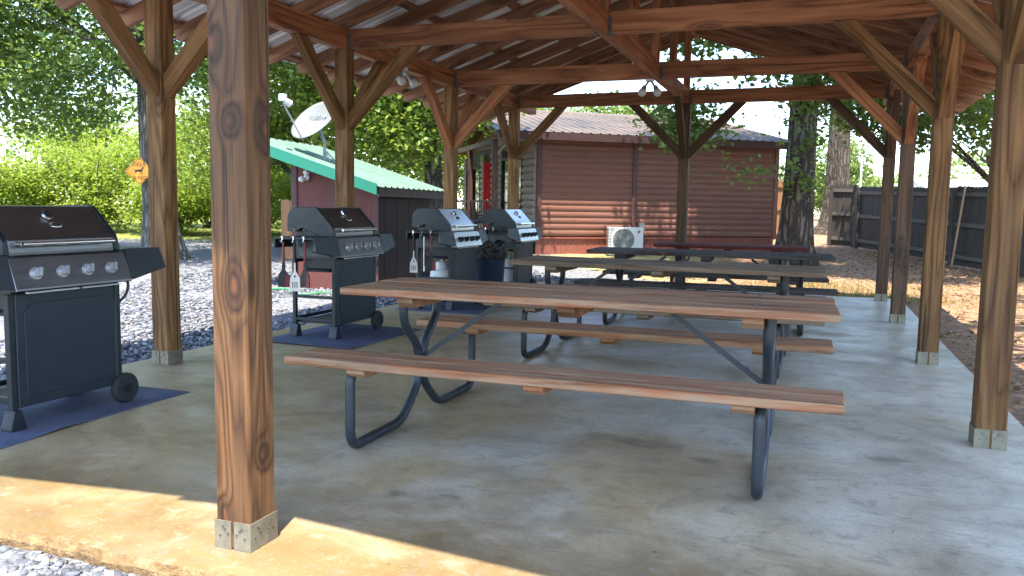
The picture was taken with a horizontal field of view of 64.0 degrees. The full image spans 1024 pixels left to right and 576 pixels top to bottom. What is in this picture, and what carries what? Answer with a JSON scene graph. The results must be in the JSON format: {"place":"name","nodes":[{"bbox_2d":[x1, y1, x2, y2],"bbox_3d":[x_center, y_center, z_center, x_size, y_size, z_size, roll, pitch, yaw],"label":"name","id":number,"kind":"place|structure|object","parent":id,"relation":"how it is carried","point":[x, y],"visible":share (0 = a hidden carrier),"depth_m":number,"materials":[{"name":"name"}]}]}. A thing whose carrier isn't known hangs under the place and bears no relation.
{"place":"outdoors","nodes":[
{"label":"outdoors","id":0,"kind":"place"},
{"bbox_2d":[0,261,575,575],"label":"gravel","id":1,"kind":"structure","parent":0,"point":[13,562],"depth_m":8.36,"materials":[{"name":"grey gravel"}]},
{"bbox_2d":[272,288,331,294],"bbox_3d":[-2.933,-0.248,11.702,1.360,0.662,0.670,1,6,-4],"label":"garden hose","id":2,"kind":"object","parent":1,"relation":"on","point":[300,293],"visible":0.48,"depth_m":11.51,"materials":[{"name":"green rubber"}]},
{"bbox_2d":[0,2,994,213],"label":"sky","id":3,"kind":"structure","parent":0,"point":[765,122],"materials":[{"name":"white"}]},
{"bbox_2d":[0,282,1023,575],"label":"concrete slab","id":4,"kind":"structure","parent":0,"point":[892,472],"depth_m":3.62,"materials":[{"name":"grey concrete"}]},
{"bbox_2d":[0,386,189,448],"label":"grill mat","id":5,"kind":"object","parent":4,"relation":"on","point":[43,418],"visible":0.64,"depth_m":4.58,"materials":[{"name":"blue fabric"}]},
{"bbox_2d":[0,205,165,432],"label":"gas grill","id":6,"kind":"object","parent":5,"relation":"on","point":[65,270],"visible":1,"depth_m":4.36,"materials":[{"name":"black metal"}]},
{"bbox_2d":[13,285,115,407],"bbox_3d":[-2.393,0.293,4.420,0.022,0.585,0.620,3,6,20],"label":"door panel","id":7,"kind":"structure","parent":6,"relation":"in","point":[65,339],"depth_m":4.38,"materials":[{"name":"black metal"}]},
{"bbox_2d":[273,323,421,348],"bbox_3d":[-1.522,0.416,7.379,0.981,0.015,1.260,3,6,22],"label":"grill mat","id":8,"kind":"object","parent":4,"relation":"on","point":[355,335],"visible":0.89,"depth_m":7.26,"materials":[{"name":"blue fabric"}]},
{"bbox_2d":[274,207,394,339],"bbox_3d":[-1.581,-0.160,7.447,0.586,1.144,1.380,3,6,20],"label":"gas grill","id":9,"kind":"object","parent":8,"relation":"on","point":[345,246],"visible":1,"depth_m":7.21,"materials":[{"name":"black metal"}]},
{"bbox_2d":[278,242,289,286],"bbox_3d":[-1.919,-0.197,6.880,0.100,0.380,0.022,2,6,8],"label":"grill spatula","id":10,"kind":"object","parent":9,"relation":"hanging from","point":[283,279],"visible":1,"depth_m":6.88,"materials":[{"name":"black plastic"}]},
{"bbox_2d":[290,242,299,290],"bbox_3d":[-1.816,-0.176,6.846,0.090,0.410,0.022,1,6,0],"label":"steel spatula","id":11,"kind":"object","parent":9,"relation":"hanging from","point":[294,282],"visible":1,"depth_m":6.85,"materials":[{"name":"black paint"}]},
{"bbox_2d":[300,242,309,287],"bbox_3d":[-1.722,-0.192,6.810,0.100,0.380,0.022,4,6,28],"label":"grill spatula","id":12,"kind":"object","parent":9,"relation":"hanging from","point":[304,279],"visible":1,"depth_m":6.81,"materials":[{"name":"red plastic"}]},
{"bbox_2d":[337,256,372,325],"bbox_3d":[-1.414,0.013,7.408,0.022,0.585,0.620,3,6,20],"label":"door panel","id":13,"kind":"structure","parent":9,"relation":"in","point":[353,271],"depth_m":7.36,"materials":[{"name":"black metal"}]},
{"bbox_2d":[394,301,502,314],"bbox_3d":[-0.671,0.210,9.598,1.041,0.015,1.130,3,6,20],"label":"grill mat","id":14,"kind":"object","parent":4,"relation":"on","point":[462,307],"visible":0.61,"depth_m":9.38,"materials":[{"name":"blue fabric"}]},
{"bbox_2d":[406,208,487,310],"bbox_3d":[-0.734,-0.350,9.503,0.586,1.144,1.380,3,6,20],"label":"gas grill","id":15,"kind":"object","parent":14,"relation":"on","point":[458,237],"visible":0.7,"depth_m":9.25,"materials":[{"name":"black metal"}]},
{"bbox_2d":[410,235,417,272],"bbox_3d":[-1.073,-0.372,8.937,0.090,0.410,0.022,2,6,10],"label":"steel spatula","id":16,"kind":"object","parent":15,"relation":"hanging from","point":[413,266],"visible":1,"depth_m":8.95,"materials":[{"name":"black paint"}]},
{"bbox_2d":[421,235,424,270],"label":"grill tongs","id":17,"kind":"object","parent":15,"relation":"hanging from","point":[423,266],"visible":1,"depth_m":8.90,"materials":[{"name":"black paint"}]},
{"bbox_2d":[427,236,435,270],"bbox_3d":[-0.875,-0.377,8.866,0.100,0.380,0.022,-1,6,-20],"label":"grill spatula","id":18,"kind":"object","parent":15,"relation":"hanging from","point":[431,264],"visible":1,"depth_m":8.87,"materials":[{"name":"red plastic"}]},
{"bbox_2d":[452,247,473,280],"bbox_3d":[-0.567,-0.177,9.464,0.022,0.585,0.620,3,6,20],"label":"door panel","id":19,"kind":"structure","parent":15,"relation":"in","point":[462,258],"depth_m":9.43,"materials":[{"name":"black metal"}]},
{"bbox_2d":[475,239,507,281],"bbox_3d":[-0.289,-0.225,10.252,0.477,0.759,0.477,3,6,20],"label":"trash can","id":20,"kind":"object","parent":4,"relation":"on","point":[490,257],"visible":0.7,"depth_m":10.07,"materials":[{"name":"blue plastic"}]},
{"bbox_2d":[479,209,541,283],"bbox_3d":[-0.005,-0.510,11.241,0.586,1.144,1.380,3,6,20],"label":"gas grill","id":21,"kind":"object","parent":4,"relation":"on","point":[517,231],"visible":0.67,"depth_m":10.97,"materials":[{"name":"black metal"}]},
{"bbox_2d":[516,242,531,282],"bbox_3d":[0.162,-0.338,11.202,0.022,0.585,0.620,3,6,20],"label":"door panel","id":22,"kind":"structure","parent":21,"relation":"in","point":[523,272],"depth_m":11.17,"materials":[{"name":"black metal"}]},
{"bbox_2d":[55,0,1023,552],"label":"pavilion","id":23,"kind":"structure","parent":4,"relation":"on","point":[939,62],"depth_m":6.54,"materials":[{"name":"wood"}]},
{"bbox_2d":[397,67,417,86],"bbox_3d":[-1.161,-2.304,8.950,0.161,0.206,0.270,6,8,41],"label":"twin floodlight","id":24,"kind":"object","parent":23,"relation":"attached to","point":[401,80],"visible":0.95,"depth_m":8.95,"materials":[{"name":"white plastic"}]},
{"bbox_2d":[638,79,661,96],"bbox_3d":[1.593,-2.311,9.461,0.270,0.206,0.161,2,6,9],"label":"twin floodlight","id":25,"kind":"object","parent":23,"relation":"attached to","point":[657,91],"visible":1,"depth_m":9.42,"materials":[{"name":"white plastic"}]},
{"bbox_2d":[284,277,844,499],"bbox_3d":[0.365,0.388,4.253,2.466,0.746,1.686,3,6,19],"label":"picnic table","id":26,"kind":"object","parent":4,"relation":"on","point":[764,398],"visible":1,"depth_m":3.87,"materials":[{"name":"red wood"}]},
{"bbox_2d":[483,255,826,378],"bbox_3d":[1.228,0.164,6.647,2.469,0.746,1.686,3,6,21],"label":"picnic table","id":27,"kind":"object","parent":4,"relation":"on","point":[779,273],"visible":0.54,"depth_m":6.35,"materials":[{"name":"brown wood"}]},
{"bbox_2d":[574,247,837,336],"bbox_3d":[2.047,-0.016,8.596,2.468,0.746,1.686,3,6,18],"label":"picnic table","id":28,"kind":"object","parent":4,"relation":"on","point":[711,255],"visible":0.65,"depth_m":8.22,"materials":[{"name":"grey wood"}]},
{"bbox_2d":[653,242,807,293],"bbox_3d":[2.736,-0.182,10.380,1.856,0.746,1.686,3,6,17],"label":"picnic table","id":29,"kind":"object","parent":4,"relation":"on","point":[732,247],"visible":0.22,"depth_m":10.11,"materials":[{"name":"red wood"}]},
{"bbox_2d":[0,203,1023,574],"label":"ground","id":30,"kind":"structure","parent":0,"point":[198,243],"depth_m":14.29,"materials":[{"name":"brown soil"}]},
{"bbox_2d":[0,146,80,205],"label":"bush","id":31,"kind":"object","parent":30,"relation":"on","point":[13,185],"visible":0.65,"depth_m":23.36,"materials":[{"name":"green plant"}]},
{"bbox_2d":[0,0,96,102],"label":"oak tree","id":32,"kind":"object","parent":30,"relation":"on","point":[5,84],"visible":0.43,"depth_m":14.45,"materials":[{"name":"green plant"}]},
{"bbox_2d":[10,134,141,231],"bbox_3d":[-12.510,-3.165,24.460,4.462,3.139,4.279,3,6,20],"label":"bush","id":33,"kind":"object","parent":30,"relation":"on","point":[102,180],"visible":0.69,"depth_m":24.08,"materials":[{"name":"green plant"}]},
{"bbox_2d":[0,106,196,221],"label":"bush","id":34,"kind":"object","parent":30,"relation":"on","point":[89,145],"visible":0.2,"depth_m":26.63,"materials":[{"name":"green plant"}]},
{"bbox_2d":[0,30,199,207],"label":"distant tree","id":35,"kind":"object","parent":30,"relation":"on","point":[117,124],"visible":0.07,"depth_m":39.88,"materials":[{"name":"green plant"}]},
{"bbox_2d":[110,153,210,234],"bbox_3d":[-9.822,-2.769,24.271,3.650,2.498,4.677,0,6,-10],"label":"bush","id":36,"kind":"object","parent":30,"relation":"on","point":[190,207],"visible":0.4,"depth_m":23.37,"materials":[{"name":"green plant"}]},
{"bbox_2d":[0,0,333,259],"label":"oak tree","id":37,"kind":"object","parent":30,"relation":"on","point":[59,29],"visible":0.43,"depth_m":15.81,"materials":[{"name":"green plant"}]},
{"bbox_2d":[125,157,147,184],"bbox_3d":[-7.278,-2.289,16.087,0.550,0.550,0.256,0,6,-6],"label":"deer sign","id":38,"kind":"object","parent":37,"relation":"attached to","point":[136,170],"visible":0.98,"depth_m":15.96,"materials":[{"name":"yellow metal"}]},
{"bbox_2d":[123,107,281,227],"bbox_3d":[-10.170,-4.131,28.381,6.050,4.174,5.710,-3,7,-38],"label":"bush","id":39,"kind":"object","parent":30,"relation":"on","point":[181,133],"visible":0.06,"depth_m":27.09,"materials":[{"name":"green plant"}]},
{"bbox_2d":[194,156,289,230],"bbox_3d":[-8.153,-3.233,24.890,4.770,3.301,4.030,3,6,20],"label":"bush","id":40,"kind":"object","parent":30,"relation":"on","point":[274,215],"visible":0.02,"depth_m":24.52,"materials":[{"name":"green plant"}]},
{"bbox_2d":[175,59,354,215],"bbox_3d":[-12.151,-8.241,39.111,11.377,9.765,9.799,0,6,-7],"label":"distant tree","id":41,"kind":"object","parent":30,"relation":"on","point":[189,97],"visible":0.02,"depth_m":38.11,"materials":[{"name":"green plant"}]},
{"bbox_2d":[135,59,423,198],"bbox_3d":[-5.728,-5.176,20.828,7.530,8.202,6.531,0,6,-13],"label":"shade tree","id":42,"kind":"object","parent":30,"relation":"on","point":[277,131],"visible":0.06,"depth_m":20.80,"materials":[{"name":"green plant"}]},
{"bbox_2d":[271,166,290,225],"bbox_3d":[-5.913,-2.692,24.136,4.198,2.468,4.288,3,6,20],"label":"bush","id":43,"kind":"object","parent":30,"relation":"on","point":[286,182],"visible":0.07,"depth_m":23.28,"materials":[{"name":"green plant"}]},
{"bbox_2d":[281,199,291,258],"bbox_3d":[-4.307,-1.190,16.998,0.940,1.312,0.112,1,6,0],"label":"wooden fence","id":44,"kind":"object","parent":30,"relation":"on","point":[285,206],"visible":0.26,"depth_m":16.94,"materials":[{"name":"brown wood"}]},
{"bbox_2d":[270,138,442,289],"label":"shed","id":45,"kind":"structure","parent":30,"relation":"on","point":[386,201],"depth_m":12.29,"materials":[{"name":"red wood"}]},
{"bbox_2d":[298,170,309,181],"bbox_3d":[-3.053,-1.652,12.059,0.174,0.185,0.142,2,6,13],"label":"shed floodlight","id":46,"kind":"object","parent":45,"relation":"attached to","point":[306,173],"visible":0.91,"depth_m":12.03,"materials":[{"name":"white plastic"}]},
{"bbox_2d":[279,94,334,161],"bbox_3d":[-3.048,-2.414,12.489,0.785,0.962,0.814,1,6,1],"label":"satellite dish","id":47,"kind":"object","parent":45,"relation":"attached to","point":[312,120],"visible":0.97,"depth_m":12.61,"materials":[{"name":"white metal"}]},
{"bbox_2d":[269,61,525,260],"bbox_3d":[-2.849,-4.004,17.382,8.130,6.870,5.644,3,6,20],"label":"shade tree","id":48,"kind":"object","parent":30,"relation":"on","point":[417,126],"visible":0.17,"depth_m":16.38,"materials":[{"name":"green plant"}]},
{"bbox_2d":[366,139,462,180],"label":"distant tree","id":49,"kind":"object","parent":30,"relation":"on","point":[415,168],"depth_m":41.29,"materials":[{"name":"green plant"}]},
{"bbox_2d":[376,108,539,206],"bbox_3d":[-2.229,-5.673,29.639,6.631,7.105,6.110,3,6,20],"label":"shade tree","id":50,"kind":"object","parent":30,"relation":"on","point":[461,179],"visible":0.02,"depth_m":28.82,"materials":[{"name":"green plant"}]},
{"bbox_2d":[536,93,594,112],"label":"distant tree","id":51,"kind":"object","parent":30,"relation":"on","point":[549,109],"visible":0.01,"depth_m":45.65,"materials":[{"name":"green plant"}]},
{"bbox_2d":[566,88,655,114],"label":"distant tree","id":52,"kind":"object","parent":30,"relation":"on","point":[613,109],"visible":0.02,"depth_m":43.64,"materials":[{"name":"green plant"}]},
{"bbox_2d":[440,110,786,254],"bbox_3d":[2.232,-2.965,23.382,7.850,4.008,8.120,-1,6,-17],"label":"cabin","id":53,"kind":"object","parent":30,"relation":"on","point":[587,174],"visible":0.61,"depth_m":20.05,"materials":[{"name":"red wood"}]},
{"bbox_2d":[466,166,480,213],"bbox_3d":[-1.144,-2.957,24.826,0.120,1.400,1.700,-1,6,-17],"label":"window","id":54,"kind":"structure","parent":53,"relation":"in","point":[476,170],"depth_m":24.55,"materials":[{"name":"black paint"}]},
{"bbox_2d":[472,197,487,227],"bbox_3d":[-0.848,-1.916,22.241,0.634,1.087,0.560,-1,6,-17],"label":"porch chair","id":55,"kind":"object","parent":53,"relation":"on","point":[475,217],"visible":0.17,"depth_m":21.97,"materials":[{"name":"black paint"}]},
{"bbox_2d":[483,162,491,227],"bbox_3d":[-0.733,-2.564,23.264,0.125,2.000,0.750,-1,6,-17],"label":"door","id":56,"kind":"structure","parent":53,"relation":"in","point":[486,186],"depth_m":23.24,"materials":[{"name":"red metal"}]},
{"bbox_2d":[500,157,522,208],"bbox_3d":[0.018,-2.509,20.998,0.120,1.700,1.850,-1,6,-17],"label":"window","id":57,"kind":"structure","parent":53,"relation":"in","point":[504,161],"depth_m":21.56,"materials":[{"name":"black paint"}]},
{"bbox_2d":[638,223,644,231],"bbox_3d":[3.080,-1.256,19.865,0.151,0.653,0.363,6,7,41],"label":"disconnect box","id":58,"kind":"object","parent":53,"relation":"attached to","point":[641,225],"visible":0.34,"depth_m":19.87,"materials":[{"name":"grey metal"}]},
{"bbox_2d":[605,227,644,255],"bbox_3d":[2.676,-1.109,19.425,0.900,0.660,0.440,1,6,-3],"label":"air conditioner","id":59,"kind":"object","parent":30,"relation":"on","point":[628,237],"visible":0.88,"depth_m":19.26,"materials":[{"name":"white metal"}]},
{"bbox_2d":[623,105,669,116],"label":"distant tree","id":60,"kind":"object","parent":30,"relation":"on","point":[646,110],"depth_m":45.56,"materials":[{"name":"green plant"}]},
{"bbox_2d":[625,37,873,265],"bbox_3d":[6.662,-6.143,15.814,10.424,11.792,10.629,3,6,20],"label":"oak tree","id":61,"kind":"object","parent":30,"relation":"on","point":[796,225],"visible":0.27,"depth_m":15.71,"materials":[{"name":"green plant"}]},
{"bbox_2d":[776,180,783,236],"bbox_3d":[7.350,-2.573,26.846,4.815,2.032,0.114,6,7,39],"label":"boundary fence","id":62,"kind":"object","parent":30,"relation":"on","point":[780,189],"visible":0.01,"depth_m":25.94,"materials":[{"name":"wood"}]},
{"bbox_2d":[637,248,1023,415],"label":"leaf litter","id":63,"kind":"object","parent":30,"relation":"on","point":[1017,388],"visible":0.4,"depth_m":13.78,"materials":[{"name":"brown plant"}]},
{"bbox_2d":[779,122,882,217],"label":"distant tree","id":64,"kind":"object","parent":30,"relation":"on","point":[855,163],"visible":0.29,"depth_m":60.03,"materials":[{"name":"green plant"}]},
{"bbox_2d":[814,109,850,234],"bbox_3d":[11.873,-10.802,28.961,9.205,17.891,7.920,3,6,20],"label":"tall pine tree","id":65,"kind":"object","parent":30,"relation":"on","point":[838,167],"visible":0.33,"depth_m":29.37,"materials":[{"name":"brown plant"}]},
{"bbox_2d":[827,184,857,247],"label":"fence gate","id":66,"kind":"structure","parent":30,"relation":"on","point":[841,215],"depth_m":23.62,"materials":[{"name":"grey wood"}]},
{"bbox_2d":[718,278,978,307],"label":"grass","id":67,"kind":"structure","parent":30,"relation":"on","point":[856,292],"depth_m":13.34,"materials":[{"name":"green plant"}]},
{"bbox_2d":[814,171,897,215],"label":"distant tree","id":68,"kind":"object","parent":30,"relation":"on","point":[877,185],"visible":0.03,"depth_m":68.75,"materials":[{"name":"green plant"}]},
{"bbox_2d":[859,154,862,186],"bbox_3d":[16.876,-4.730,39.701,0.120,3.480,0.120,3,6,20],"label":"pale pole","id":69,"kind":"object","parent":30,"relation":"on","point":[861,167],"visible":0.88,"depth_m":39.58,"materials":[{"name":"white plastic"}]},
{"bbox_2d":[781,79,994,182],"bbox_3d":[10.797,-5.021,18.927,8.528,8.893,7.712,3,6,20],"label":"shade tree","id":70,"kind":"object","parent":30,"relation":"on","point":[978,115],"visible":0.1,"depth_m":17.29,"materials":[{"name":"green plant"}]},
{"bbox_2d":[854,186,951,261],"bbox_3d":[9.887,-1.671,20.719,0.114,1.908,4.898,1,6,-3],"label":"privacy fence","id":71,"kind":"object","parent":30,"relation":"on","point":[867,217],"visible":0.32,"depth_m":22.00,"materials":[{"name":"grey wood"}]},
{"bbox_2d":[894,150,988,184],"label":"distant tree","id":72,"kind":"object","parent":30,"relation":"on","point":[954,163],"visible":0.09,"depth_m":63.61,"materials":[{"name":"green plant"}]},
{"bbox_2d":[913,179,987,187],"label":"white building","id":73,"kind":"structure","parent":30,"relation":"on","point":[922,183],"depth_m":59.13,"materials":[{"name":"plastic"}]},
{"bbox_2d":[950,186,966,266],"bbox_3d":[9.593,-1.314,17.604,0.025,1.748,0.140,9,9,19],"label":"leaning board","id":74,"kind":"object","parent":30,"relation":"on","point":[958,226],"visible":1,"depth_m":17.57,"materials":[{"name":"brown wood"}]},
{"bbox_2d":[947,186,1023,277],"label":"privacy fence","id":75,"kind":"object","parent":30,"relation":"on","point":[969,247],"visible":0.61,"depth_m":17.47,"materials":[{"name":"grey wood"}]}
]}

